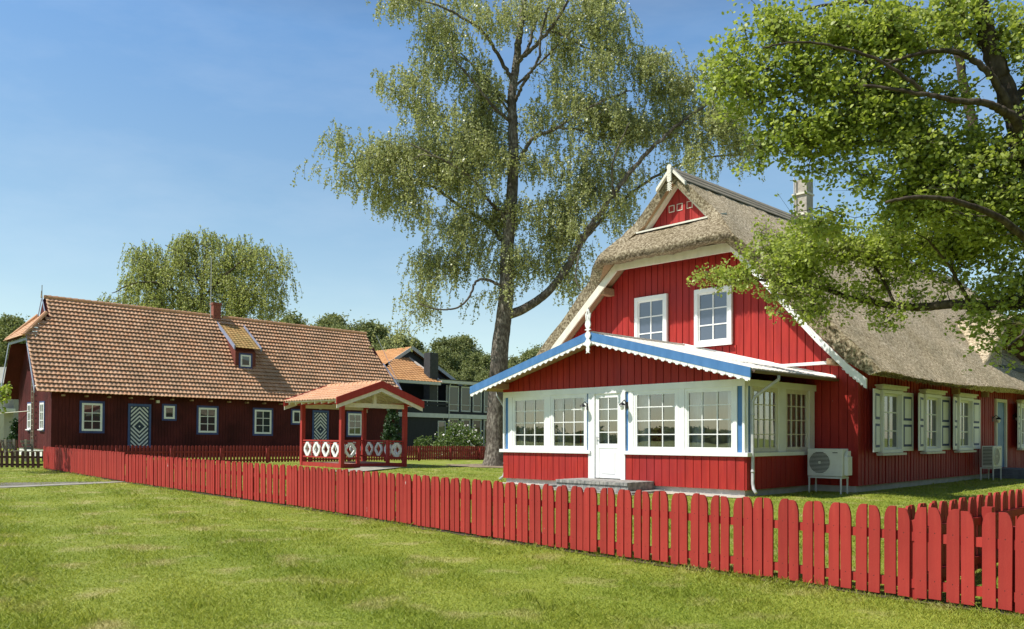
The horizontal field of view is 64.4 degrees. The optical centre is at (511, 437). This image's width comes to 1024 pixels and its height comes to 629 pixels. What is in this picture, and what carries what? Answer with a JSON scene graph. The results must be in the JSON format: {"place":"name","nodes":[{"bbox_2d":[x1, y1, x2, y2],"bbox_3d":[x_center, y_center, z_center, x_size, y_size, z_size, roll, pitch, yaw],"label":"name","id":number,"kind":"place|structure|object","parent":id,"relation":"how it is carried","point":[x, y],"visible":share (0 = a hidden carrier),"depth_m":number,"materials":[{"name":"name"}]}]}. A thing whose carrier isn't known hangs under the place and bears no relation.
{"place":"outdoors","nodes":[
{"label":"outdoors","id":0,"kind":"place"},
{"bbox_2d":[0,481,123,487],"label":"path","id":1,"kind":"structure","parent":0,"point":[21,484],"depth_m":19.75,"materials":[{"name":"grey concrete"}]},
{"bbox_2d":[0,448,1023,628],"bbox_3d":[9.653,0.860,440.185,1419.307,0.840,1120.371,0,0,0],"label":"ground","id":2,"kind":"structure","parent":0,"point":[437,462],"depth_m":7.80,"materials":[{"name":"green plant"}]},
{"bbox_2d":[0,381,12,412],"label":"broadleaf tree","id":3,"kind":"object","parent":2,"relation":"on","point":[5,391],"visible":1,"depth_m":24.70,"materials":[{"name":"green plant"}]},
{"bbox_2d":[0,440,17,452],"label":"picket fence","id":4,"kind":"object","parent":2,"relation":"on","point":[16,444],"visible":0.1,"depth_m":46.38,"materials":[{"name":"brown wood"}]},
{"bbox_2d":[0,367,18,447],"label":"cream building","id":5,"kind":"structure","parent":2,"relation":"on","point":[11,405],"depth_m":62.18,"materials":[{"name":"paint"}]},
{"bbox_2d":[3,418,18,449],"bbox_3d":[-33.605,-0.189,55.102,1.361,2.330,1.397,0,0,0],"label":"conifer shrub","id":6,"kind":"object","parent":2,"relation":"on","point":[13,431],"visible":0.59,"depth_m":54.78,"materials":[{"name":"green plant"}]},
{"bbox_2d":[0,439,23,460],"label":"garden chair","id":7,"kind":"object","parent":2,"relation":"on","point":[5,444],"visible":0.71,"depth_m":34.52,"materials":[{"name":"grey wood"}]},
{"bbox_2d":[0,312,28,366],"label":"tree","id":8,"kind":"object","parent":2,"relation":"on","point":[11,323],"visible":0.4,"depth_m":89.09,"materials":[{"name":"green plant"}]},
{"bbox_2d":[0,451,42,467],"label":"picket fence","id":9,"kind":"object","parent":2,"relation":"on","point":[22,457],"visible":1,"depth_m":27.83,"materials":[{"name":"brown wood"}]},
{"bbox_2d":[20,439,42,461],"bbox_3d":[-20.297,0.561,34.389,0.630,0.950,0.900,1,0,-10],"label":"garden chair","id":10,"kind":"object","parent":2,"relation":"on","point":[25,444],"visible":0.78,"depth_m":34.08,"materials":[{"name":"grey wood"}]},
{"bbox_2d":[43,446,124,480],"bbox_3d":[-12.964,0.826,24.402,0.152,1.043,9.333,0,0,-41],"label":"picket fence","id":11,"kind":"object","parent":2,"relation":"on","point":[105,464],"visible":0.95,"depth_m":23.52,"materials":[{"name":"red paint"}]},
{"bbox_2d":[97,225,303,322],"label":"tree","id":12,"kind":"object","parent":2,"relation":"on","point":[237,296],"visible":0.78,"depth_m":65.26,"materials":[{"name":"green plant"}]},
{"bbox_2d":[0,257,411,456],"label":"tiled house","id":13,"kind":"structure","parent":2,"relation":"on","point":[101,373],"depth_m":44.41,"materials":[{"name":"red wood"}]},
{"bbox_2d":[25,402,30,430],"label":"window","id":14,"kind":"structure","parent":13,"relation":"in","point":[28,403],"depth_m":42.33,"materials":[{"name":"white paint"}]},
{"bbox_2d":[31,380,33,447],"bbox_3d":[-24.477,-1.174,41.459,0.042,3.480,0.400,1,0,-44],"label":"ladder","id":15,"kind":"object","parent":13,"relation":"attached to","point":[31,412],"visible":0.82,"depth_m":41.51,"materials":[{"name":"brown wood"}]},
{"bbox_2d":[37,401,44,430],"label":"window","id":16,"kind":"structure","parent":13,"relation":"in","point":[41,403],"depth_m":40.59,"materials":[{"name":"white paint"}]},
{"bbox_2d":[79,401,104,432],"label":"window","id":17,"kind":"structure","parent":13,"relation":"in","point":[91,413],"depth_m":40.75,"materials":[{"name":"white paint"}]},
{"bbox_2d":[128,404,150,447],"bbox_3d":[-19.415,-0.588,42.341,1.150,2.280,0.050,1,0,-44],"label":"door","id":18,"kind":"structure","parent":13,"relation":"in","point":[139,415],"depth_m":42.34,"materials":[{"name":"blue paint"}]},
{"bbox_2d":[162,404,176,420],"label":"window","id":19,"kind":"structure","parent":13,"relation":"in","point":[169,411],"depth_m":43.41,"materials":[{"name":"white paint"}]},
{"bbox_2d":[196,405,218,434],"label":"window","id":20,"kind":"structure","parent":13,"relation":"in","point":[207,421],"depth_m":44.83,"materials":[{"name":"white paint"}]},
{"bbox_2d":[252,408,272,435],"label":"window","id":21,"kind":"structure","parent":13,"relation":"in","point":[262,417],"depth_m":47.11,"materials":[{"name":"white paint"}]},
{"bbox_2d":[291,409,299,424],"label":"window","id":22,"kind":"structure","parent":13,"relation":"in","point":[295,413],"depth_m":48.56,"materials":[{"name":"white paint"}]},
{"bbox_2d":[312,410,328,445],"bbox_3d":[-11.724,-0.505,49.720,1.120,2.280,0.050,1,0,-44],"label":"door","id":23,"kind":"structure","parent":13,"relation":"in","point":[320,418],"depth_m":49.72,"materials":[{"name":"blue paint"}]},
{"bbox_2d":[346,411,361,436],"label":"window","id":24,"kind":"structure","parent":13,"relation":"in","point":[353,420],"depth_m":51.38,"materials":[{"name":"white paint"}]},
{"bbox_2d":[55,445,484,463],"bbox_3d":[-8.629,0.876,38.245,23.163,1.166,0.152,0,0,-44],"label":"picket fence","id":25,"kind":"object","parent":2,"relation":"on","point":[472,452],"visible":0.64,"depth_m":36.05,"materials":[{"name":"red paint"}]},
{"bbox_2d":[273,308,313,325],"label":"tree","id":26,"kind":"object","parent":2,"relation":"on","point":[296,319],"visible":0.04,"depth_m":122.67,"materials":[{"name":"green plant"}]},
{"bbox_2d":[318,322,340,327],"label":"pine tree","id":27,"kind":"object","parent":2,"relation":"on","point":[330,326],"visible":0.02,"depth_m":114.22,"materials":[{"name":"green plant"}]},
{"bbox_2d":[309,315,350,326],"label":"tree","id":28,"kind":"object","parent":2,"relation":"on","point":[324,321],"visible":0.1,"depth_m":124.31,"materials":[{"name":"green plant"}]},
{"bbox_2d":[318,310,352,329],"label":"tree","id":29,"kind":"object","parent":2,"relation":"on","point":[340,318],"visible":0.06,"depth_m":128.94,"materials":[{"name":"green plant"}]},
{"bbox_2d":[332,324,359,330],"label":"pine tree","id":30,"kind":"object","parent":2,"relation":"on","point":[344,327],"visible":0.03,"depth_m":107.26,"materials":[{"name":"green plant"}]},
{"bbox_2d":[283,380,423,467],"bbox_3d":[-6.570,-0.496,33.662,4.259,3.594,4.130,1,0,-44],"label":"gazebo","id":31,"kind":"object","parent":2,"relation":"on","point":[364,397],"visible":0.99,"depth_m":33.05,"materials":[{"name":"red paint"}]},
{"bbox_2d":[345,319,367,330],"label":"pine tree","id":32,"kind":"object","parent":2,"relation":"on","point":[354,327],"depth_m":124.20,"materials":[{"name":"green plant"}]},
{"bbox_2d":[348,314,380,348],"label":"tree","id":33,"kind":"object","parent":2,"relation":"on","point":[368,325],"visible":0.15,"depth_m":123.14,"materials":[{"name":"green plant"}]},
{"bbox_2d":[336,466,398,471],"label":"gazebo path","id":34,"kind":"structure","parent":2,"relation":"on","point":[364,468],"depth_m":30.40,"materials":[{"name":"beige concrete"}]},
{"bbox_2d":[373,321,393,347],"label":"tree","id":35,"kind":"object","parent":2,"relation":"on","point":[383,330],"visible":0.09,"depth_m":124.63,"materials":[{"name":"green plant"}]},
{"bbox_2d":[373,340,394,350],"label":"pine tree","id":36,"kind":"object","parent":2,"relation":"on","point":[379,347],"visible":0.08,"depth_m":107.64,"materials":[{"name":"green plant"}]},
{"bbox_2d":[374,336,399,348],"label":"pine tree","id":37,"kind":"object","parent":2,"relation":"on","point":[388,341],"visible":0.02,"depth_m":120.21,"materials":[{"name":"green plant"}]},
{"bbox_2d":[380,409,401,455],"bbox_3d":[-6.594,-0.441,44.540,1.291,3.359,1.485,0,0,-27],"label":"conifer shrub","id":38,"kind":"object","parent":2,"relation":"on","point":[392,430],"visible":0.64,"depth_m":44.41,"materials":[{"name":"green plant"}]},
{"bbox_2d":[389,331,418,348],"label":"pine tree","id":39,"kind":"object","parent":2,"relation":"on","point":[406,344],"visible":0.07,"depth_m":123.28,"materials":[{"name":"green plant"}]},
{"bbox_2d":[405,332,431,351],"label":"pine tree","id":40,"kind":"object","parent":2,"relation":"on","point":[421,346],"visible":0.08,"depth_m":127.58,"materials":[{"name":"green plant"}]},
{"bbox_2d":[412,435,434,456],"bbox_3d":[-5.197,0.604,49.531,1.722,1.453,1.622,0,0,0],"label":"shrub","id":41,"kind":"object","parent":2,"relation":"on","point":[419,443],"visible":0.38,"depth_m":49.37,"materials":[{"name":"green plant"}]},
{"bbox_2d":[376,346,487,452],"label":"modern house","id":42,"kind":"structure","parent":2,"relation":"on","point":[443,395],"depth_m":61.91,"materials":[{"name":"black wood"}]},
{"bbox_2d":[437,421,445,439],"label":"window","id":43,"kind":"structure","parent":42,"relation":"in","point":[441,424],"depth_m":61.70,"materials":[{"name":"grey glass"}]},
{"bbox_2d":[448,386,458,411],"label":"window","id":44,"kind":"structure","parent":42,"relation":"in","point":[454,390],"depth_m":62.58,"materials":[{"name":"grey glass"}]},
{"bbox_2d":[449,419,458,426],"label":"window","id":45,"kind":"structure","parent":42,"relation":"in","point":[456,420],"depth_m":62.53,"materials":[{"name":"grey glass"}]},
{"bbox_2d":[460,419,469,430],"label":"window","id":46,"kind":"structure","parent":42,"relation":"in","point":[466,421],"depth_m":63.38,"materials":[{"name":"grey glass"}]},
{"bbox_2d":[461,386,470,411],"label":"window","id":47,"kind":"structure","parent":42,"relation":"in","point":[465,391],"depth_m":63.35,"materials":[{"name":"grey glass"}]},
{"bbox_2d":[472,392,481,411],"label":"window","id":48,"kind":"structure","parent":42,"relation":"in","point":[476,399],"depth_m":64.22,"materials":[{"name":"grey glass"}]},
{"bbox_2d":[472,419,481,441],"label":"window","id":49,"kind":"structure","parent":42,"relation":"in","point":[477,422],"depth_m":64.24,"materials":[{"name":"grey glass"}]},
{"bbox_2d":[483,420,486,446],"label":"window","id":50,"kind":"structure","parent":42,"relation":"in","point":[484,421],"depth_m":64.76,"materials":[{"name":"grey glass"}]},
{"bbox_2d":[483,391,487,412],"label":"window","id":51,"kind":"structure","parent":42,"relation":"in","point":[485,392],"depth_m":64.82,"materials":[{"name":"grey glass"}]},
{"bbox_2d":[424,336,455,353],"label":"tree","id":52,"kind":"object","parent":2,"relation":"on","point":[442,343],"visible":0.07,"depth_m":123.80,"materials":[{"name":"green plant"}]},
{"bbox_2d":[434,346,459,377],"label":"pine tree","id":53,"kind":"object","parent":2,"relation":"on","point":[446,362],"visible":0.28,"depth_m":112.49,"materials":[{"name":"green plant"}]},
{"bbox_2d":[446,369,461,379],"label":"pine tree","id":54,"kind":"object","parent":2,"relation":"on","point":[454,374],"visible":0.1,"depth_m":99.88,"materials":[{"name":"green plant"}]},
{"bbox_2d":[441,335,470,361],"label":"tree","id":55,"kind":"object","parent":2,"relation":"on","point":[458,343],"visible":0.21,"depth_m":124.26,"materials":[{"name":"green plant"}]},
{"bbox_2d":[428,419,485,459],"bbox_3d":[-3.106,0.166,45.996,3.442,2.540,3.430,0,0,45],"label":"flowering shrub","id":56,"kind":"object","parent":2,"relation":"on","point":[457,435],"visible":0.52,"depth_m":45.46,"materials":[{"name":"green plant"}]},
{"bbox_2d":[451,350,466,379],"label":"pine tree","id":57,"kind":"object","parent":2,"relation":"on","point":[459,358],"visible":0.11,"depth_m":114.93,"materials":[{"name":"green plant"}]},
{"bbox_2d":[451,332,481,369],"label":"pine tree","id":58,"kind":"object","parent":2,"relation":"on","point":[470,342],"visible":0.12,"depth_m":126.41,"materials":[{"name":"green plant"}]},
{"bbox_2d":[458,363,477,385],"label":"pine tree","id":59,"kind":"object","parent":2,"relation":"on","point":[469,374],"visible":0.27,"depth_m":103.24,"materials":[{"name":"green plant"}]},
{"bbox_2d":[444,464,502,467],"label":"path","id":60,"kind":"structure","parent":2,"relation":"on","point":[469,465],"depth_m":35.27,"materials":[{"name":"beige concrete"}]},
{"bbox_2d":[458,350,489,379],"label":"pine tree","id":61,"kind":"object","parent":2,"relation":"on","point":[471,363],"visible":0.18,"depth_m":109.34,"materials":[{"name":"green plant"}]},
{"bbox_2d":[469,344,484,358],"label":"pine tree","id":62,"kind":"object","parent":2,"relation":"on","point":[477,350],"visible":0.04,"depth_m":128.80,"materials":[{"name":"green plant"}]},
{"bbox_2d":[474,368,489,381],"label":"pine tree","id":63,"kind":"object","parent":2,"relation":"on","point":[483,376],"visible":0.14,"depth_m":100.08,"materials":[{"name":"green plant"}]},
{"bbox_2d":[475,352,490,373],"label":"pine tree","id":64,"kind":"object","parent":2,"relation":"on","point":[484,362],"visible":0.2,"depth_m":108.30,"materials":[{"name":"green plant"}]},
{"bbox_2d":[508,354,520,363],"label":"pine tree","id":65,"kind":"object","parent":2,"relation":"on","point":[513,360],"visible":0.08,"depth_m":126.76,"materials":[{"name":"green plant"}]},
{"bbox_2d":[515,349,537,364],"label":"pine tree","id":66,"kind":"object","parent":2,"relation":"on","point":[524,357],"visible":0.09,"depth_m":114.24,"materials":[{"name":"green plant"}]},
{"bbox_2d":[519,343,542,362],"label":"pine tree","id":67,"kind":"object","parent":2,"relation":"on","point":[538,348],"visible":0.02,"depth_m":119.90,"materials":[{"name":"green plant"}]},
{"bbox_2d":[290,0,781,465],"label":"birch tree","id":68,"kind":"object","parent":2,"relation":"on","point":[476,146],"visible":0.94,"depth_m":35.60,"materials":[{"name":"green plant"}]},
{"bbox_2d":[125,454,1023,613],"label":"picket fence","id":69,"kind":"object","parent":2,"relation":"on","point":[433,502],"visible":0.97,"depth_m":7.98,"materials":[{"name":"red paint"}]},
{"bbox_2d":[503,482,743,497],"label":"gravel","id":70,"kind":"structure","parent":2,"relation":"on","point":[675,492],"depth_m":17.93,"materials":[{"name":"grey gravel"}]},
{"bbox_2d":[470,164,1023,496],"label":"thatched house","id":71,"kind":"structure","parent":2,"relation":"on","point":[647,369],"depth_m":20.76,"materials":[{"name":"wood"}]},
{"bbox_2d":[513,396,546,448],"bbox_3d":[0.479,-0.385,21.933,0.045,1.420,1.290,0,0,-44],"label":"window","id":72,"kind":"structure","parent":71,"relation":"in","point":[534,398],"depth_m":21.84,"materials":[{"name":"white paint"}]},
{"bbox_2d":[523,400,537,445],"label":"window","id":73,"kind":"structure","parent":71,"relation":"in","point":[529,404],"depth_m":23.34,"materials":[{"name":"white paint"}]},
{"bbox_2d":[555,400,571,445],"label":"window","id":74,"kind":"structure","parent":71,"relation":"in","point":[567,404],"depth_m":24.43,"materials":[{"name":"white paint"}]},
{"bbox_2d":[551,394,585,449],"bbox_3d":[1.466,-0.385,20.905,0.045,1.420,1.240,0,0,-44],"label":"window","id":75,"kind":"structure","parent":71,"relation":"in","point":[553,397],"depth_m":21.00,"materials":[{"name":"white paint"}]},
{"bbox_2d":[595,393,619,478],"bbox_3d":[2.353,-0.030,19.935,0.100,2.080,0.820,0,0,-44],"label":"veranda door","id":76,"kind":"structure","parent":71,"relation":"in","point":[607,456],"depth_m":19.97,"materials":[{"name":"white paint"}]},
{"bbox_2d":[634,293,667,340],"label":"window","id":77,"kind":"structure","parent":71,"relation":"in","point":[650,312],"depth_m":22.85,"materials":[{"name":"white paint"}]},
{"bbox_2d":[633,389,677,450],"bbox_3d":[3.357,-0.385,18.919,0.046,1.420,1.275,0,0,-44],"label":"window","id":78,"kind":"structure","parent":71,"relation":"in","point":[670,391],"depth_m":18.96,"materials":[{"name":"white paint"}]},
{"bbox_2d":[685,386,734,451],"bbox_3d":[4.358,-0.385,17.884,0.045,1.420,1.279,0,0,-44],"label":"window","id":79,"kind":"structure","parent":71,"relation":"in","point":[729,388],"depth_m":17.90,"materials":[{"name":"white paint"}]},
{"bbox_2d":[692,285,732,347],"bbox_3d":[5.290,-3.170,21.406,0.130,1.550,1.190,0,0,-44],"label":"window","id":80,"kind":"structure","parent":71,"relation":"in","point":[713,314],"depth_m":21.41,"materials":[{"name":"white paint"}]},
{"bbox_2d":[752,386,777,451],"bbox_3d":[5.541,-0.385,17.814,1.150,1.420,0.045,0,0,-44],"label":"window","id":81,"kind":"structure","parent":71,"relation":"in","point":[754,388],"depth_m":17.98,"materials":[{"name":"beige paint"}]},
{"bbox_2d":[786,389,808,450],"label":"window","id":82,"kind":"structure","parent":71,"relation":"in","point":[788,391],"depth_m":18.88,"materials":[{"name":"beige paint"}]},
{"bbox_2d":[875,384,908,455],"bbox_3d":[9.311,-0.410,19.880,1.600,1.700,0.210,0,0,-44],"label":"window","id":83,"kind":"structure","parent":71,"relation":"in","point":[891,395],"depth_m":19.99,"materials":[{"name":"white paint"}]},
{"bbox_2d":[919,389,947,453],"bbox_3d":[11.309,-0.410,21.800,1.540,1.700,0.210,0,0,-44],"label":"window","id":84,"kind":"structure","parent":71,"relation":"in","point":[932,398],"depth_m":21.94,"materials":[{"name":"white paint"}]},
{"bbox_2d":[953,393,978,452],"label":"window","id":85,"kind":"structure","parent":71,"relation":"in","point":[965,401],"depth_m":23.74,"materials":[{"name":"white paint"}]},
{"bbox_2d":[994,399,1006,466],"bbox_3d":[15.719,-0.120,26.143,1.120,2.200,0.090,0,0,-44],"label":"side door","id":86,"kind":"structure","parent":71,"relation":"in","point":[1000,405],"depth_m":26.23,"materials":[{"name":"blue paint"}]},
{"bbox_2d":[1016,400,1023,449],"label":"window","id":87,"kind":"structure","parent":71,"relation":"in","point":[1021,402],"depth_m":27.44,"materials":[{"name":"white paint"}]},
{"bbox_2d":[808,448,851,493],"bbox_3d":[7.264,0.785,18.562,0.380,1.050,0.924,0,0,-44],"label":"air conditioner","id":88,"kind":"object","parent":2,"relation":"on","point":[831,463],"visible":1,"depth_m":18.41,"materials":[{"name":"white metal"}]},
{"bbox_2d":[686,0,1023,374],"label":"broadleaf tree","id":89,"kind":"object","parent":2,"relation":"on","point":[887,112],"visible":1,"depth_m":12.89,"materials":[{"name":"green plant"}]},
{"bbox_2d":[905,489,1023,600],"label":"picket fence","id":90,"kind":"object","parent":2,"relation":"on","point":[1010,503],"visible":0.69,"depth_m":7.56,"materials":[{"name":"red paint"}]},
{"bbox_2d":[980,446,1001,480],"bbox_3d":[14.406,0.785,24.390,0.924,1.050,0.380,0,0,-44],"label":"air conditioner","id":91,"kind":"object","parent":2,"relation":"on","point":[991,457],"visible":0.98,"depth_m":24.10,"materials":[{"name":"white metal"}]},
{"bbox_2d":[0,0,1023,359],"label":"sky","id":92,"kind":"structure","parent":0,"point":[121,121],"materials":[{"name":"blue"}]}
]}

